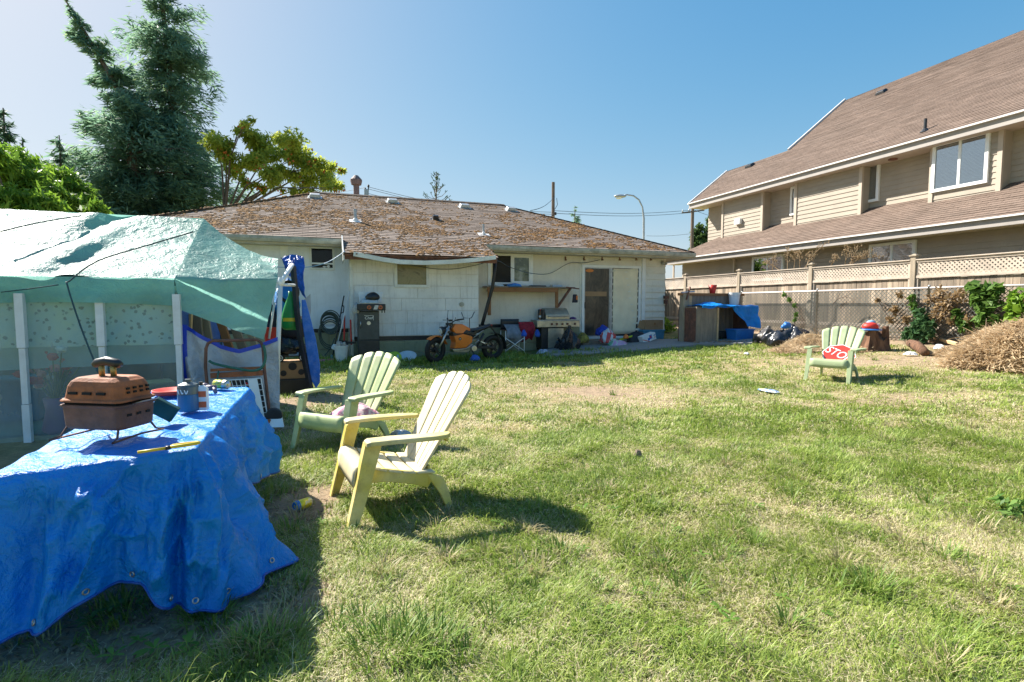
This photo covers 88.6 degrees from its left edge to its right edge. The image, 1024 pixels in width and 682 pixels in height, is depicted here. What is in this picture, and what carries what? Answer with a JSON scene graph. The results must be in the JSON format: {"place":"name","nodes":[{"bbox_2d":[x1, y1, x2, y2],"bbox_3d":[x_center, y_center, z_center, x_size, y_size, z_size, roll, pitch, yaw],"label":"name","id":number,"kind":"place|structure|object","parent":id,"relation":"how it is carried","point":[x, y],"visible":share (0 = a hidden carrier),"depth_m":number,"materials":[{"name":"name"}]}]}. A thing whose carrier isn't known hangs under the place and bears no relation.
{"place":"outdoors","nodes":[
{"label":"outdoors","id":0,"kind":"place"},
{"bbox_2d":[211,380,230,388],"bbox_3d":[-2.127,0.316,3.838,0.120,0.066,0.066,1,4,14],"label":"drink can","id":1,"kind":"object","parent":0,"point":[223,384],"visible":0.82,"depth_m":3.81,"materials":[{"name":"metal"}]},
{"bbox_2d":[0,321,1023,681],"bbox_3d":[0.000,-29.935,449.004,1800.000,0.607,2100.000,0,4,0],"label":"ground","id":2,"kind":"structure","parent":0,"point":[12,451],"depth_m":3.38,"materials":[{"name":"plant"}]},
{"bbox_2d":[0,108,29,155],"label":"feathery conifer","id":3,"kind":"object","parent":2,"relation":"on","point":[9,137],"visible":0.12,"depth_m":19.46,"materials":[{"name":"green plant"}]},
{"bbox_2d":[0,142,72,211],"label":"leafy tree","id":4,"kind":"object","parent":2,"relation":"on","point":[24,184],"visible":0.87,"depth_m":13.96,"materials":[{"name":"green plant"}]},
{"bbox_2d":[41,135,100,196],"bbox_3d":[-18.628,-4.301,21.904,4.007,8.264,3.938,0,4,0],"label":"feathery conifer","id":5,"kind":"object","parent":2,"relation":"on","point":[61,158],"visible":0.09,"depth_m":21.43,"materials":[{"name":"green plant"}]},
{"bbox_2d":[40,160,112,213],"bbox_3d":[-13.842,-2.774,16.135,4.748,6.022,2.174,4,5,44],"label":"leafy tree","id":6,"kind":"object","parent":2,"relation":"on","point":[81,197],"visible":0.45,"depth_m":16.01,"materials":[{"name":"green plant"}]},
{"bbox_2d":[41,0,229,215],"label":"cedar tree","id":7,"kind":"object","parent":2,"relation":"on","point":[119,193],"visible":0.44,"depth_m":24.00,"materials":[{"name":"green plant"}]},
{"bbox_2d":[0,209,277,442],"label":"tarp shelter","id":8,"kind":"object","parent":2,"relation":"on","point":[212,274],"visible":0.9,"depth_m":5.68,"materials":[{"name":"plastic"}]},
{"bbox_2d":[0,374,51,422],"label":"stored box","id":9,"kind":"object","parent":8,"relation":"in","point":[10,399],"visible":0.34,"depth_m":5.93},
{"bbox_2d":[12,345,79,434],"bbox_3d":[-4.812,0.492,5.486,0.704,0.962,0.485,0,4,0],"label":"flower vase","id":10,"kind":"object","parent":8,"relation":"on","point":[54,422],"visible":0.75,"depth_m":5.45,"materials":[{"name":"grey glass"}]},
{"bbox_2d":[0,344,175,370],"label":"teal sheet","id":11,"kind":"object","parent":8,"relation":"hanging from","point":[77,356],"visible":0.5,"depth_m":5.46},
{"bbox_2d":[0,286,176,347],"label":"fabric wall panel","id":12,"kind":"object","parent":8,"relation":"hanging from","point":[52,324],"visible":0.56,"depth_m":5.33,"materials":[{"name":"fabric"}]},
{"bbox_2d":[65,231,192,373],"bbox_3d":[-3.720,-0.342,5.352,0.786,1.674,1.069,2,5,32],"label":"rope","id":13,"kind":"object","parent":8,"relation":"hanging from","point":[67,282],"visible":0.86,"depth_m":5.15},
{"bbox_2d":[107,363,162,379],"bbox_3d":[-4.779,0.564,6.643,0.600,0.620,0.400,-2,5,-31],"label":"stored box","id":14,"kind":"object","parent":8,"relation":"in","point":[152,371],"visible":0.04,"depth_m":6.53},
{"bbox_2d":[146,378,176,391],"bbox_3d":[-4.231,0.687,6.313,0.300,0.420,0.400,-4,5,-42],"label":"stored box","id":15,"kind":"object","parent":8,"relation":"in","point":[159,383],"visible":0.28,"depth_m":6.19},
{"bbox_2d":[192,315,203,335],"bbox_3d":[-3.620,-0.042,6.053,0.140,0.525,0.042,0,4,0],"label":"plank","id":16,"kind":"object","parent":8,"relation":"attached to","point":[197,327],"depth_m":6.03,"materials":[{"name":"brown wood"}]},
{"bbox_2d":[202,318,212,339],"bbox_3d":[-3.543,-0.037,6.134,0.135,0.525,0.054,0,4,0],"label":"plank","id":17,"kind":"object","parent":8,"relation":"attached to","point":[207,330],"visible":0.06,"depth_m":6.11,"materials":[{"name":"brown wood"}]},
{"bbox_2d":[216,323,233,347],"bbox_3d":[-3.312,0.016,6.112,0.227,0.550,0.060,-1,4,-19],"label":"plank","id":18,"kind":"object","parent":8,"relation":"attached to","point":[224,332],"visible":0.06,"depth_m":6.08,"materials":[{"name":"orange wood"}]},
{"bbox_2d":[180,324,279,408],"bbox_3d":[-3.086,0.367,5.790,0.949,1.129,0.141,-1,4,-19],"label":"silver tarp","id":19,"kind":"object","parent":8,"relation":"hanging from","point":[194,344],"visible":0.41,"depth_m":5.77,"materials":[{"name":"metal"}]},
{"bbox_2d":[231,329,246,348],"bbox_3d":[-3.212,0.076,6.258,0.242,0.510,0.062,-1,4,-19],"label":"plank","id":20,"kind":"object","parent":8,"relation":"attached to","point":[238,335],"visible":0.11,"depth_m":6.22,"materials":[{"name":"brown wood"}]},
{"bbox_2d":[281,291,301,329],"bbox_3d":[-3.222,-0.444,7.652,0.280,0.560,0.212,-1,4,-19],"label":"jug","id":21,"kind":"object","parent":8,"relation":"hanging from","point":[288,321],"visible":0.8,"depth_m":7.58,"materials":[{"name":"green plastic"}]},
{"bbox_2d":[302,300,319,387],"bbox_3d":[-2.930,0.045,7.639,0.249,1.287,0.101,0,4,0],"label":"foam board","id":22,"kind":"object","parent":8,"relation":"hanging from","point":[312,352],"visible":0.93,"depth_m":7.63,"materials":[{"name":"plastic"}]},
{"bbox_2d":[83,0,257,215],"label":"cedar tree","id":23,"kind":"object","parent":2,"relation":"on","point":[171,57],"visible":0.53,"depth_m":25.48,"materials":[{"name":"green plant"}]},
{"bbox_2d":[0,488,379,681],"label":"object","id":24,"kind":"object","parent":2,"relation":"on","point":[56,649],"visible":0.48,"depth_m":2.20,"materials":[{"name":"plant"}]},
{"bbox_2d":[204,338,283,426],"bbox_3d":[-2.832,0.460,5.546,0.767,0.961,0.214,-1,4,-19],"label":"hand truck","id":25,"kind":"object","parent":2,"relation":"on","point":[274,416],"visible":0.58,"depth_m":5.60,"materials":[{"name":"metal"}]},
{"bbox_2d":[208,345,266,371],"bbox_3d":[-2.883,0.187,5.520,0.560,0.288,0.058,-1,4,-18],"label":"garden hose","id":26,"kind":"object","parent":25,"relation":"hanging from","point":[242,369],"visible":1,"depth_m":5.54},
{"bbox_2d":[197,115,347,204],"bbox_3d":[-10.468,-5.037,23.820,7.145,9.468,4.878,0,4,0],"label":"rowan tree","id":27,"kind":"object","parent":2,"relation":"on","point":[288,152],"visible":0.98,"depth_m":22.77,"materials":[{"name":"green plant"}]},
{"bbox_2d":[268,263,295,373],"bbox_3d":[-2.723,-0.008,6.224,0.213,1.861,0.537,-1,4,-8],"label":"white pole frame","id":28,"kind":"object","parent":2,"relation":"on","point":[281,283],"visible":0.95,"depth_m":5.98,"materials":[{"name":"plastic"}]},
{"bbox_2d":[280,378,307,393],"bbox_3d":[-3.375,0.675,8.155,0.448,0.230,0.450,-1,4,-19],"label":"black crate","id":29,"kind":"object","parent":2,"relation":"on","point":[287,386],"visible":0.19,"depth_m":7.93,"materials":[{"name":"plastic"}]},
{"bbox_2d":[280,359,304,378],"bbox_3d":[-3.384,0.432,8.133,0.398,0.258,0.403,-1,4,-19],"label":"cardboard box","id":30,"kind":"object","parent":29,"relation":"on","point":[291,368],"visible":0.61,"depth_m":7.95,"materials":[{"name":"cardboard"}]},
{"bbox_2d":[280,351,306,361],"bbox_3d":[-3.361,0.217,8.017,0.460,0.184,0.269,-1,4,-19],"label":"toy car","id":31,"kind":"object","parent":30,"relation":"on","point":[282,357],"visible":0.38,"depth_m":7.93,"materials":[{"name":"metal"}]},
{"bbox_2d":[280,336,305,353],"bbox_3d":[-3.424,0.027,8.039,0.554,0.317,0.426,-1,4,-19],"label":"black bag","id":32,"kind":"object","parent":31,"relation":"on","point":[289,345],"visible":0.43,"depth_m":7.89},
{"bbox_2d":[281,316,303,337],"bbox_3d":[-3.415,-0.255,8.131,0.489,0.435,0.529,2,5,32],"label":"dark bag","id":33,"kind":"object","parent":32,"relation":"on","point":[289,333],"visible":0.09,"depth_m":7.93,"materials":[{"name":"black fabric"}]},
{"bbox_2d":[274,277,300,314],"bbox_3d":[-3.447,-0.669,8.042,0.384,0.618,0.332,-1,4,-19],"label":"sleeping bag","id":34,"kind":"object","parent":33,"relation":"on","point":[286,289],"visible":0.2,"depth_m":7.92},
{"bbox_2d":[280,254,305,297],"bbox_3d":[-3.289,-0.967,7.894,0.363,0.696,0.388,-1,4,-19],"label":"blue tarp","id":35,"kind":"object","parent":34,"relation":"on","point":[297,261],"visible":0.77,"depth_m":7.90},
{"bbox_2d":[291,266,312,388],"bbox_3d":[-3.050,-0.190,7.587,0.412,1.813,0.142,2,5,31],"label":"black board","id":36,"kind":"object","parent":2,"relation":"on","point":[301,344],"visible":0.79,"depth_m":7.55,"materials":[{"name":"plastic"}]},
{"bbox_2d":[292,497,312,510],"bbox_3d":[-1.388,1.080,3.479,0.066,0.066,0.120,3,5,38],"label":"drink can","id":37,"kind":"object","parent":2,"relation":"on","point":[305,502],"visible":0.94,"depth_m":3.45,"materials":[{"name":"metal"}]},
{"bbox_2d":[334,341,348,361],"bbox_3d":[-4.004,0.253,12.313,0.330,0.498,0.330,-1,4,-19],"label":"bucket","id":38,"kind":"object","parent":2,"relation":"on","point":[341,350],"visible":0.94,"depth_m":12.20,"materials":[{"name":"white paint"}]},
{"bbox_2d":[290,351,399,448],"bbox_3d":[-1.563,0.571,5.093,0.818,0.879,0.902,2,4,27],"label":"garden chair","id":39,"kind":"object","parent":2,"relation":"on","point":[370,376],"visible":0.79,"depth_m":5.16,"materials":[{"name":"plastic"}]},
{"bbox_2d":[330,403,379,415],"bbox_3d":[-1.510,0.647,4.994,0.390,0.105,0.448,-3,5,-36],"label":"towel","id":40,"kind":"object","parent":39,"relation":"on","point":[364,409],"visible":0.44,"depth_m":4.91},
{"bbox_2d":[357,311,379,356],"bbox_3d":[-3.421,-0.117,12.509,0.486,1.210,0.470,-1,4,-19],"label":"smoker","id":41,"kind":"object","parent":2,"relation":"on","point":[368,339],"visible":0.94,"depth_m":12.33,"materials":[{"name":"metal"}]},
{"bbox_2d":[358,312,378,339],"bbox_3d":[-3.356,-0.357,12.302,0.466,0.661,0.069,-1,4,-19],"label":"door","id":42,"kind":"structure","parent":41,"relation":"in","point":[368,322],"depth_m":12.31,"materials":[{"name":"metal"}]},
{"bbox_2d":[359,340,378,355],"bbox_3d":[-3.364,0.172,12.365,0.466,0.374,0.014,-1,4,-19],"label":"lower door","id":43,"kind":"structure","parent":41,"relation":"in","point":[365,346],"depth_m":12.35,"materials":[{"name":"metal"}]},
{"bbox_2d":[357,304,385,312],"bbox_3d":[-3.303,-0.764,12.307,0.641,0.210,0.363,-1,4,-19],"label":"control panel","id":44,"kind":"object","parent":41,"relation":"on","point":[381,307],"visible":0.98,"depth_m":12.18,"materials":[{"name":"black metal"}]},
{"bbox_2d":[330,371,470,527],"bbox_3d":[-0.750,0.672,3.634,0.902,0.879,0.818,-2,4,-28],"label":"garden chair","id":45,"kind":"object","parent":2,"relation":"on","point":[361,470],"visible":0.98,"depth_m":3.54,"materials":[{"name":"plastic"}]},
{"bbox_2d":[143,175,695,358],"bbox_3d":[-3.354,-2.739,18.142,15.999,6.065,11.651,-1,4,-19],"label":"bungalow","id":46,"kind":"object","parent":2,"relation":"on","point":[385,243],"visible":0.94,"depth_m":14.53,"materials":[{"name":"white paint"}]},
{"bbox_2d":[309,247,334,269],"bbox_3d":[-4.817,-2.118,13.319,0.607,0.631,0.059,-1,4,-19],"label":"window","id":47,"kind":"structure","parent":46,"relation":"in","point":[317,255],"depth_m":13.32,"materials":[{"name":"glass"}]},
{"bbox_2d":[318,310,341,356],"bbox_3d":[-4.570,-0.122,13.198,0.575,1.322,0.171,-1,4,-19],"label":"coiled hose","id":48,"kind":"object","parent":46,"relation":"attached to","point":[335,317],"visible":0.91,"depth_m":13.16,"materials":[{"name":"rubber"}]},
{"bbox_2d":[394,264,428,287],"bbox_3d":[-2.492,-1.662,13.059,0.857,0.671,0.050,-1,4,-19],"label":"window","id":49,"kind":"structure","parent":46,"relation":"in","point":[405,276],"depth_m":13.05,"materials":[{"name":"white paint"}]},
{"bbox_2d":[488,253,532,285],"bbox_3d":[-0.040,-2.052,15.009,1.363,0.928,0.055,-1,4,-19],"label":"window","id":50,"kind":"structure","parent":46,"relation":"in","point":[505,274],"depth_m":15.02,"materials":[{"name":"clear glass"}]},
{"bbox_2d":[482,286,574,314],"bbox_3d":[0.506,-1.150,15.031,2.694,0.805,0.408,-1,4,-19],"label":"wall shelf","id":51,"kind":"object","parent":46,"relation":"attached to","point":[524,289],"depth_m":14.81,"materials":[{"name":"brown wood"}]},
{"bbox_2d":[581,265,640,338],"bbox_3d":[3.061,-1.194,16.145,2.042,2.247,0.085,-1,4,-19],"label":"sliding door","id":52,"kind":"structure","parent":46,"relation":"in","point":[597,300],"depth_m":16.11,"materials":[{"name":"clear glass"}]},
{"bbox_2d":[423,171,450,199],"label":"bare conifer","id":53,"kind":"object","parent":2,"relation":"on","point":[436,184],"visible":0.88,"depth_m":53.87,"materials":[{"name":"green plant"}]},
{"bbox_2d":[425,314,506,362],"bbox_3d":[-1.068,-0.119,12.479,2.185,1.225,0.855,-3,5,-33],"label":"motorcycle","id":54,"kind":"object","parent":2,"relation":"on","point":[460,338],"visible":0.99,"depth_m":12.33,"materials":[{"name":"metal"}]},
{"bbox_2d":[500,319,524,352],"bbox_3d":[0.016,-0.140,14.506,0.590,0.920,0.500,-1,4,-19],"label":"director chair","id":55,"kind":"object","parent":2,"relation":"on","point":[509,321],"visible":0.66,"depth_m":14.64,"materials":[{"name":"fabric"}]},
{"bbox_2d":[503,324,522,343],"bbox_3d":[0.040,-0.180,14.420,0.538,0.550,0.291,-1,4,-19],"label":"grey shirt","id":56,"kind":"object","parent":55,"relation":"on","point":[514,332],"visible":0.96,"depth_m":14.36,"materials":[{"name":"fabric"}]},
{"bbox_2d":[518,322,534,341],"bbox_3d":[0.402,-0.252,14.564,0.448,0.563,0.291,-1,4,-19],"label":"red jacket","id":57,"kind":"object","parent":55,"relation":"hanging from","point":[528,328],"visible":0.91,"depth_m":14.54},
{"bbox_2d":[614,194,644,239],"bbox_3d":[7.951,-5.524,35.704,2.166,8.803,0.351,0,4,0],"label":"street lamp","id":58,"kind":"object","parent":2,"relation":"on","point":[618,196],"visible":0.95,"depth_m":35.41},
{"bbox_2d":[681,209,703,248],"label":"utility pole","id":59,"kind":"object","parent":2,"relation":"on","point":[692,211],"visible":0.46,"depth_m":51.23,"materials":[{"name":"brown wood"}]},
{"bbox_2d":[694,222,704,246],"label":"poplar tree","id":60,"kind":"object","parent":2,"relation":"on","point":[698,239],"visible":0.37,"depth_m":57.10,"materials":[{"name":"green plant"}]},
{"bbox_2d":[678,287,744,341],"bbox_3d":[5.829,-0.693,15.380,2.358,1.764,0.225,-1,4,-19],"label":"timber screen","id":61,"kind":"object","parent":2,"relation":"on","point":[687,299],"visible":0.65,"depth_m":15.28,"materials":[{"name":"brown wood"}]},
{"bbox_2d":[678,307,748,342],"bbox_3d":[5.836,-0.380,15.190,1.829,1.226,0.828,-1,4,-19],"label":"plywood cabinet","id":62,"kind":"object","parent":2,"relation":"on","point":[701,324],"visible":0.52,"depth_m":14.70,"materials":[{"name":"brown wood"}]},
{"bbox_2d":[691,302,760,328],"bbox_3d":[6.013,-0.741,14.992,1.949,0.764,0.871,-1,4,-19],"label":"blue tarp","id":63,"kind":"object","parent":62,"relation":"on","point":[748,315],"visible":1,"depth_m":14.86,"materials":[{"name":"plastic"}]},
{"bbox_2d":[728,292,740,304],"bbox_3d":[6.510,-1.233,15.372,0.338,0.370,0.356,0,4,0],"label":"bucket","id":64,"kind":"object","parent":63,"relation":"on","point":[734,297],"visible":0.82,"depth_m":15.27,"materials":[{"name":"white plastic"}]},
{"bbox_2d":[754,325,773,341],"bbox_3d":[6.926,-0.202,14.225,0.693,0.445,0.796,1,4,18],"label":"rubbish bag","id":65,"kind":"object","parent":2,"relation":"on","point":[761,333],"visible":0.55,"depth_m":14.06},
{"bbox_2d":[761,329,789,345],"bbox_3d":[6.731,-0.100,13.221,0.870,0.445,0.692,3,5,38],"label":"rubbish bag","id":66,"kind":"object","parent":2,"relation":"on","point":[775,338],"visible":0.58,"depth_m":13.12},
{"bbox_2d":[781,324,810,342],"bbox_3d":[7.130,-0.164,13.215,0.989,0.533,0.790,-3,5,-38],"label":"rubbish bag","id":67,"kind":"object","parent":2,"relation":"on","point":[793,331],"visible":0.47,"depth_m":12.95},
{"bbox_2d":[764,240,829,283],"bbox_3d":[8.819,-1.627,16.586,0.514,2.860,2.323,-2,4,-24],"label":"dead weed","id":68,"kind":"object","parent":2,"relation":"on","point":[798,255],"visible":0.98,"depth_m":16.31,"materials":[{"name":"brown plant"}]},
{"bbox_2d":[766,328,872,353],"bbox_3d":[7.199,0.060,12.307,2.288,0.717,1.983,1,4,21],"label":"mulch heap","id":69,"kind":"object","parent":2,"relation":"on","point":[799,344],"visible":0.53,"depth_m":12.24,"materials":[{"name":"plant"}]},
{"bbox_2d":[803,326,865,383],"bbox_3d":[5.361,0.198,8.690,0.902,0.879,0.818,-4,5,-43],"label":"garden chair","id":70,"kind":"object","parent":2,"relation":"on","point":[854,337],"visible":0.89,"depth_m":8.67,"materials":[{"name":"plastic"}]},
{"bbox_2d":[822,345,855,359],"bbox_3d":[5.354,0.217,8.602,0.463,0.298,0.362,2,4,26],"label":"stop sign","id":71,"kind":"object","parent":70,"relation":"on","point":[839,352],"visible":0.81,"depth_m":8.64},
{"bbox_2d":[664,251,1023,342],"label":"wooden fence","id":72,"kind":"object","parent":2,"relation":"on","point":[913,277],"visible":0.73,"depth_m":13.83,"materials":[{"name":"brown wood"}]},
{"bbox_2d":[667,30,1023,288],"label":"neighbour house","id":73,"kind":"structure","parent":2,"relation":"on","point":[928,162],"depth_m":16.72,"materials":[{"name":"beige plastic"}]},
{"bbox_2d":[751,254,784,280],"bbox_3d":[9.437,-2.694,19.400,0.075,0.929,1.464,-1,4,-19],"label":"window","id":74,"kind":"structure","parent":73,"relation":"in","point":[758,262],"depth_m":19.36,"materials":[{"name":"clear glass"}]},
{"bbox_2d":[868,165,880,202],"bbox_3d":[11.574,-5.080,16.830,0.075,1.234,0.419,-1,4,-19],"label":"window","id":75,"kind":"structure","parent":73,"relation":"in","point":[874,191],"depth_m":16.77,"materials":[{"name":"white glass"}]},
{"bbox_2d":[868,240,916,271],"bbox_3d":[10.939,-2.429,15.136,0.075,0.836,1.335,-1,4,-19],"label":"window","id":76,"kind":"structure","parent":73,"relation":"in","point":[899,250],"depth_m":15.09,"materials":[{"name":"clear glass"}]},
{"bbox_2d":[930,133,990,192],"bbox_3d":[12.108,-4.819,14.206,0.075,1.352,1.356,-1,4,-19],"label":"window","id":77,"kind":"structure","parent":73,"relation":"in","point":[965,162],"depth_m":14.16,"materials":[{"name":"clear glass"}]},
{"bbox_2d":[829,243,880,281],"bbox_3d":[9.435,-1.390,14.542,0.515,2.670,1.404,-2,4,-28],"label":"dead weed","id":78,"kind":"object","parent":2,"relation":"on","point":[858,257],"visible":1,"depth_m":14.50,"materials":[{"name":"brown plant"}]},
{"bbox_2d":[860,326,890,351],"bbox_3d":[7.967,-0.053,11.505,0.740,0.550,0.591,0,4,0],"label":"tree stump","id":79,"kind":"object","parent":2,"relation":"on","point":[877,341],"visible":0.79,"depth_m":11.32,"materials":[{"name":"wood"}]},
{"bbox_2d":[862,320,881,330],"bbox_3d":[7.821,-0.335,11.450,0.420,0.240,0.420,0,4,0],"label":"toy helmet","id":80,"kind":"object","parent":79,"relation":"on","point":[871,325],"visible":0.96,"depth_m":11.34,"materials":[{"name":"red plastic"}]},
{"bbox_2d":[741,284,1023,342],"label":"chain link fence","id":81,"kind":"object","parent":2,"relation":"on","point":[929,288],"visible":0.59,"depth_m":13.79,"materials":[{"name":"metal"}]},
{"bbox_2d":[874,289,910,341],"bbox_3d":[9.168,-0.619,12.679,0.240,1.242,0.891,-1,4,-17],"label":"dead vine","id":82,"kind":"object","parent":81,"relation":"attached to","point":[895,309],"visible":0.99,"depth_m":12.57,"materials":[{"name":"brown plant"}]},
{"bbox_2d":[906,294,918,318],"bbox_3d":[9.338,-0.539,12.236,0.295,1.143,0.304,3,5,38],"label":"vine","id":83,"kind":"object","parent":81,"relation":"attached to","point":[912,304],"visible":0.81,"depth_m":12.19,"materials":[{"name":"green plant"}]},
{"bbox_2d":[923,284,976,334],"bbox_3d":[9.589,-0.587,11.508,0.421,1.339,1.065,-2,4,-26],"label":"dead vine","id":84,"kind":"object","parent":81,"relation":"attached to","point":[943,296],"visible":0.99,"depth_m":11.54,"materials":[{"name":"brown plant"}]},
{"bbox_2d":[962,280,1006,329],"bbox_3d":[9.789,-0.579,10.914,0.477,1.405,0.768,-2,4,-27],"label":"vine","id":85,"kind":"object","parent":81,"relation":"attached to","point":[984,298],"visible":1,"depth_m":10.82,"materials":[{"name":"green plant"}]},
{"bbox_2d":[1002,287,1023,321],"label":"vine","id":86,"kind":"object","parent":81,"relation":"attached to","point":[1013,307],"visible":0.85,"depth_m":10.33,"materials":[{"name":"green plant"}]},
{"bbox_2d":[906,339,929,355],"bbox_3d":[8.415,0.137,10.891,0.200,0.260,1.302,2,4,27],"label":"rock","id":87,"kind":"object","parent":2,"relation":"on","point":[920,348],"visible":1,"depth_m":10.63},
{"bbox_2d":[900,307,937,343],"bbox_3d":[9.312,-0.329,12.006,0.492,0.896,0.810,-2,4,-21],"label":"ivy","id":88,"kind":"object","parent":2,"relation":"on","point":[923,330],"visible":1,"depth_m":11.89,"materials":[{"name":"green plant"}]},
{"bbox_2d":[949,308,972,339],"bbox_3d":[9.659,-0.307,11.297,0.326,0.810,0.470,0,4,0],"label":"vine","id":89,"kind":"object","parent":2,"relation":"on","point":[961,323],"visible":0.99,"depth_m":11.29,"materials":[{"name":"green plant"}]},
{"bbox_2d":[929,297,1023,373],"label":"brush pile","id":90,"kind":"object","parent":2,"relation":"on","point":[995,347],"visible":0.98,"depth_m":8.71,"materials":[{"name":"plant"}]},
{"bbox_2d":[988,493,1023,519],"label":"weed plant","id":91,"kind":"object","parent":2,"relation":"on","point":[998,498],"visible":0.91,"depth_m":3.33,"materials":[{"name":"green plant"}]},
{"bbox_3d":[-2.029,0.827,3.061,0.690,0.641,1.780,-1,4,-19],"label":"folding table","id":92,"kind":"object","parent":2,"relation":"on","visible":0},
{"bbox_2d":[0,387,298,644],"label":"blue tarp","id":93,"kind":"object","parent":92,"relation":"on","point":[86,516],"visible":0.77,"depth_m":2.22,"materials":[{"name":"plastic"}]},
{"bbox_2d":[48,356,163,443],"bbox_3d":[-1.912,0.260,2.478,0.433,0.375,0.281,1,4,9],"label":"portable grill","id":94,"kind":"object","parent":93,"relation":"on","point":[113,400],"visible":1,"depth_m":2.40,"materials":[{"name":"gold metal"}]},
{"bbox_2d":[151,387,176,395],"bbox_3d":[-2.344,0.347,3.623,0.244,0.028,0.244,0,4,0],"label":"flying disc","id":95,"kind":"object","parent":93,"relation":"on","point":[169,391],"visible":0.68,"depth_m":3.57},
{"bbox_2d":[153,397,180,421],"bbox_3d":[-1.838,0.363,2.777,0.146,0.137,0.046,-1,4,-20],"label":"green carton","id":96,"kind":"object","parent":93,"relation":"on","point":[166,410],"visible":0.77,"depth_m":2.76,"materials":[{"name":"cardboard"}]},
{"bbox_2d":[137,441,200,453],"bbox_3d":[-1.442,0.448,2.215,0.226,0.020,0.043,-3,5,-39],"label":"lighter","id":97,"kind":"object","parent":93,"relation":"on","point":[182,444],"visible":1,"depth_m":2.21,"materials":[{"name":"yellow plastic"}]},
{"bbox_2d":[177,379,198,411],"bbox_3d":[-1.872,0.312,3.035,0.110,0.185,0.114,0,4,0],"label":"fuel canister","id":98,"kind":"object","parent":93,"relation":"on","point":[187,396],"visible":0.98,"depth_m":3.00,"materials":[{"name":"metal"}]},
{"bbox_2d":[198,382,208,409],"bbox_3d":[-1.814,0.320,3.066,0.074,0.165,0.039,-1,4,-11],"label":"fluid bottle","id":99,"kind":"object","parent":93,"relation":"on","point":[203,392],"visible":0.69,"depth_m":3.05,"materials":[{"name":"white plastic"}]},
{"bbox_2d":[0,0,1023,289],"label":"sky","id":100,"kind":"structure","parent":0,"point":[652,101],"materials":[{"name":"blue"}]},
{"bbox_2d":[543,338,751,356],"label":"path","id":101,"kind":"structure","parent":0,"point":[654,344],"depth_m":14.37,"materials":[{"name":"concrete"}]},
{"bbox_2d":[531,308,579,349],"bbox_3d":[1.270,-0.349,15.341,1.371,1.216,0.564,-1,4,-19],"label":"gas barbecue","id":102,"kind":"object","parent":101,"relation":"on","point":[551,323],"visible":0.91,"depth_m":15.11,"materials":[{"name":"metal"}]},
{"bbox_2d":[559,325,580,349],"bbox_3d":[1.628,-0.077,14.681,0.603,0.734,0.660,1,4,15],"label":"rubbish bag","id":103,"kind":"object","parent":101,"relation":"on","point":[570,339],"visible":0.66,"depth_m":14.50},
{"bbox_2d":[607,338,627,345],"bbox_3d":[3.067,0.072,15.235,0.651,0.319,0.481,0,4,-2],"label":"pink sack","id":104,"kind":"object","parent":101,"relation":"on","point":[614,342],"visible":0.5,"depth_m":15.13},
{"bbox_2d":[599,328,615,342],"bbox_3d":[2.822,-0.169,15.332,0.527,0.438,0.368,-1,4,-19],"label":"printed sack","id":105,"kind":"object","parent":104,"relation":"on","point":[607,335],"visible":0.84,"depth_m":15.22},
{"bbox_2d":[638,332,655,341],"bbox_3d":[4.038,-0.096,15.704,0.505,0.220,0.224,-19,11,-23],"label":"beer carton","id":106,"kind":"object","parent":101,"relation":"on","point":[648,336],"visible":0.89,"depth_m":15.62,"materials":[{"name":"white cardboard"}]},
{"bbox_2d":[638,329,664,338],"bbox_3d":[4.363,-0.165,16.613,0.826,0.397,0.460,-1,4,-19],"label":"storage tote","id":107,"kind":"object","parent":101,"relation":"on","point":[659,333],"visible":0.48,"depth_m":16.46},
{"bbox_2d":[637,320,662,329],"bbox_3d":[4.323,-0.519,16.623,0.840,0.303,0.369,-1,4,-19],"label":"cardboard box","id":108,"kind":"object","parent":107,"relation":"on","point":[650,324],"visible":0.89,"depth_m":16.46,"materials":[{"name":"brown cardboard"}]},
{"bbox_2d":[725,328,755,339],"bbox_3d":[6.442,-0.174,14.841,0.678,0.338,0.460,-1,4,-19],"label":"storage tub","id":109,"kind":"object","parent":101,"relation":"on","point":[738,334],"visible":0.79,"depth_m":14.66,"materials":[{"name":"blue plastic"}]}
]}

